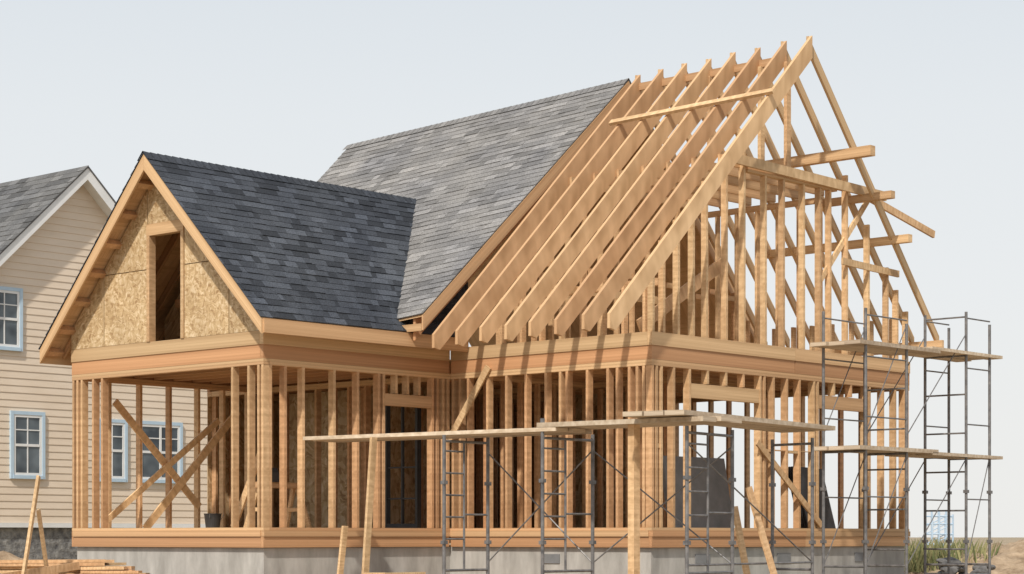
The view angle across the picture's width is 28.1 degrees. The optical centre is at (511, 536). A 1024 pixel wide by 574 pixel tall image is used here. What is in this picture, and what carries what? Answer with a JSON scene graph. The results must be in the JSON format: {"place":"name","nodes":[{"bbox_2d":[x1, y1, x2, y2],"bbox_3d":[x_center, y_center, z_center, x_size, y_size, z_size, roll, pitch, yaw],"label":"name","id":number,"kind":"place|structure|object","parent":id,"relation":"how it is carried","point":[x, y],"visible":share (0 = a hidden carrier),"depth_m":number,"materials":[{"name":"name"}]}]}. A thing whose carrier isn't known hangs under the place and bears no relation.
{"place":"outdoors","nodes":[
{"label":"outdoors","id":0,"kind":"place"},
{"bbox_2d":[0,0,1023,536],"label":"sky","id":1,"kind":"structure","parent":0,"point":[280,87],"materials":[{"name":"white"}]},
{"bbox_2d":[449,537,1023,548],"bbox_3d":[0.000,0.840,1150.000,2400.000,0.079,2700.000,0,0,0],"label":"ground","id":2,"kind":"structure","parent":0,"point":[1006,540],"depth_m":596.32,"materials":[{"name":"soil"}]},
{"bbox_2d":[0,551,23,559],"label":"dirt mound","id":3,"kind":"object","parent":2,"relation":"on","point":[4,555],"visible":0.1,"depth_m":29.60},
{"bbox_2d":[0,527,76,559],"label":"stone foundation","id":4,"kind":"object","parent":2,"relation":"on","point":[58,542],"visible":0.2,"depth_m":44.30,"materials":[{"name":"grey stone"}]},
{"bbox_2d":[0,185,206,523],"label":"clapboard walls","id":5,"kind":"structure","parent":4,"relation":"on","point":[42,265],"depth_m":44.61,"materials":[{"name":"beige wood"}]},
{"bbox_2d":[0,286,22,351],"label":"window upper casing","id":6,"kind":"object","parent":5,"relation":"attached to","point":[20,290],"depth_m":43.81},
{"bbox_2d":[0,290,19,347],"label":"window upper sash","id":7,"kind":"object","parent":6,"relation":"in","point":[4,318],"depth_m":43.73,"materials":[{"name":"white wood"}]},
{"bbox_2d":[0,292,16,344],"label":"window upper glass","id":8,"kind":"object","parent":7,"relation":"in","point":[10,328],"visible":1,"depth_m":43.63,"materials":[{"name":"grey glass"}]},
{"bbox_2d":[9,410,44,478],"bbox_3d":[-10.415,-1.970,43.975,0.080,1.450,0.870,0,0,42],"label":"window lower casing","id":9,"kind":"object","parent":5,"relation":"attached to","point":[11,446],"depth_m":43.77,"materials":[{"name":"wood"}]},
{"bbox_2d":[14,414,41,475],"bbox_3d":[-10.421,-1.970,43.981,0.043,1.300,0.720,0,0,42],"label":"window lower sash","id":10,"kind":"object","parent":9,"relation":"in","point":[27,445],"depth_m":43.98,"materials":[{"name":"white wood"}]},
{"bbox_2d":[16,417,38,472],"bbox_3d":[-10.425,-1.970,43.985,0.010,1.300,0.720,0,0,42],"label":"window lower glass","id":11,"kind":"object","parent":10,"relation":"in","point":[21,452],"visible":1,"depth_m":43.97,"materials":[{"name":"grey glass"}]},
{"bbox_2d":[0,166,115,253],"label":"roof slab","id":12,"kind":"structure","parent":5,"relation":"attached to","point":[102,185],"depth_m":44.26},
{"bbox_2d":[0,165,88,252],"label":"roof shingles","id":13,"kind":"object","parent":12,"relation":"on","point":[25,203],"visible":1,"depth_m":44.81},
{"bbox_2d":[0,168,205,527],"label":"white trim","id":14,"kind":"structure","parent":5,"relation":"attached to","point":[88,180],"depth_m":44.54,"materials":[{"name":"white wood"}]},
{"bbox_2d":[100,418,127,481],"bbox_3d":[-8.917,-1.925,45.621,0.080,1.400,0.820,0,0,42],"label":"window pair casing","id":15,"kind":"object","parent":5,"relation":"attached to","point":[126,450],"depth_m":45.86,"materials":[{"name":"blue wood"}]},
{"bbox_2d":[112,422,124,478],"bbox_3d":[-8.924,-1.925,45.627,0.043,1.250,0.670,0,0,42],"label":"window pair sash","id":16,"kind":"object","parent":15,"relation":"in","point":[123,453],"depth_m":45.83,"materials":[{"name":"white wood"}]},
{"bbox_2d":[113,425,121,475],"bbox_3d":[-8.928,-1.925,45.630,0.009,1.250,0.670,0,0,42],"label":"window","id":17,"kind":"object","parent":16,"relation":"in","point":[117,456],"visible":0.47,"depth_m":45.74,"materials":[{"name":"grey glass"}]},
{"bbox_2d":[142,421,182,482],"bbox_3d":[-8.019,-1.925,46.608,0.080,1.400,1.270,0,0,42],"label":"window pair casing","id":18,"kind":"object","parent":5,"relation":"attached to","point":[181,440],"depth_m":46.93,"materials":[{"name":"wood"}]},
{"bbox_2d":[159,425,161,479],"bbox_3d":[-8.023,-1.925,46.618,0.051,1.250,0.050,0,0,42],"label":"mullion","id":19,"kind":"object","parent":18,"relation":"attached to","point":[160,440],"visible":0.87,"depth_m":46.59},
{"bbox_2d":[142,424,179,479],"bbox_3d":[-8.026,-1.925,46.614,0.043,1.250,1.120,0,0,42],"label":"window pair sash","id":20,"kind":"object","parent":18,"relation":"in","point":[178,444],"depth_m":46.68,"materials":[{"name":"white wood"}]},
{"bbox_2d":[143,426,176,476],"bbox_3d":[-8.029,-1.925,46.618,0.010,1.250,1.120,0,0,42],"label":"window","id":21,"kind":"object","parent":20,"relation":"in","point":[150,465],"visible":0.27,"depth_m":46.50,"materials":[{"name":"grey glass"}]},
{"bbox_2d":[0,475,79,573],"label":"propped planks","id":22,"kind":"object","parent":2,"relation":"on","point":[46,569],"visible":1,"depth_m":26.37,"materials":[{"name":"brown wood"}]},
{"bbox_2d":[0,559,125,573],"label":"lumber pile","id":23,"kind":"object","parent":2,"relation":"on","point":[6,566],"visible":0.4,"depth_m":27.03,"materials":[{"name":"beige wood"}]},
{"bbox_2d":[71,566,149,573],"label":"lumber pile","id":24,"kind":"object","parent":2,"relation":"on","point":[110,570],"visible":0.77,"depth_m":26.83,"materials":[{"name":"beige wood"}]},
{"bbox_2d":[362,572,425,573],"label":"scrap board pile","id":25,"kind":"object","parent":2,"relation":"on","point":[398,573],"visible":1,"depth_m":25.23,"materials":[{"name":"beige wood"}]},
{"bbox_2d":[38,36,943,573],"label":"timber house under construction","id":26,"kind":"structure","parent":2,"relation":"on","point":[560,258],"depth_m":31.79,"materials":[{"name":"wood"}]},
{"bbox_2d":[204,513,223,527],"bbox_3d":[-4.702,-0.228,32.127,0.284,0.275,0.288,0,0,42],"label":"black bucket","id":27,"kind":"object","parent":26,"relation":"on","point":[212,520],"visible":0.85,"depth_m":32.02,"materials":[{"name":"plastic"}]},
{"bbox_2d":[244,468,311,530],"bbox_3d":[-3.613,-0.568,31.542,0.642,0.983,0.900,0,0,42],"label":"sawhorse with tools","id":28,"kind":"object","parent":26,"relation":"on","point":[275,483],"visible":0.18,"depth_m":31.67,"materials":[{"name":"wood"}]},
{"bbox_2d":[385,406,420,527],"bbox_3d":[-1.755,-1.150,32.833,0.750,2.100,0.090,0,0,42],"label":"glazed door unit","id":29,"kind":"structure","parent":26,"relation":"in","point":[417,466],"depth_m":32.82,"materials":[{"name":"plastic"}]},
{"bbox_2d":[663,456,729,527],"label":"leaning grey panels","id":30,"kind":"object","parent":26,"relation":"on","point":[719,498],"visible":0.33,"depth_m":32.28,"materials":[{"name":"grey"}]},
{"bbox_2d":[788,466,835,527],"bbox_3d":[4.899,-0.625,33.518,0.601,1.044,1.018,0,0,42],"label":"dark sheet stack","id":31,"kind":"object","parent":26,"relation":"on","point":[829,521],"visible":0.24,"depth_m":33.36,"materials":[{"name":"plastic"}]},
{"bbox_2d":[303,410,834,573],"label":"plank scaffold","id":32,"kind":"object","parent":2,"relation":"on","point":[666,418],"visible":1,"depth_m":26.77,"materials":[{"name":"brown wood"}]},
{"bbox_2d":[810,308,1002,573],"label":"tower scaffold","id":33,"kind":"object","parent":2,"relation":"on","point":[864,346],"visible":1,"depth_m":31.89,"materials":[{"name":"grey metal"}]},
{"bbox_2d":[927,512,953,550],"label":"distant blue lattice tower","id":34,"kind":"structure","parent":2,"relation":"on","point":[939,523],"depth_m":79.72,"materials":[{"name":"metal"}]},
{"bbox_2d":[908,539,1023,573],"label":"dirt mound","id":35,"kind":"object","parent":2,"relation":"on","point":[1008,558],"visible":0.38,"depth_m":39.03,"materials":[{"name":"brown soil"}]},
{"bbox_2d":[936,557,995,573],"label":"rubble pile","id":36,"kind":"object","parent":2,"relation":"on","point":[975,569],"visible":0.66,"depth_m":37.77,"materials":[{"name":"grey stone"}]},
{"bbox_2d":[908,536,1002,571],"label":"grass","id":37,"kind":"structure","parent":0,"point":[916,563],"depth_m":39.27,"materials":[{"name":"green plant"}]}
]}

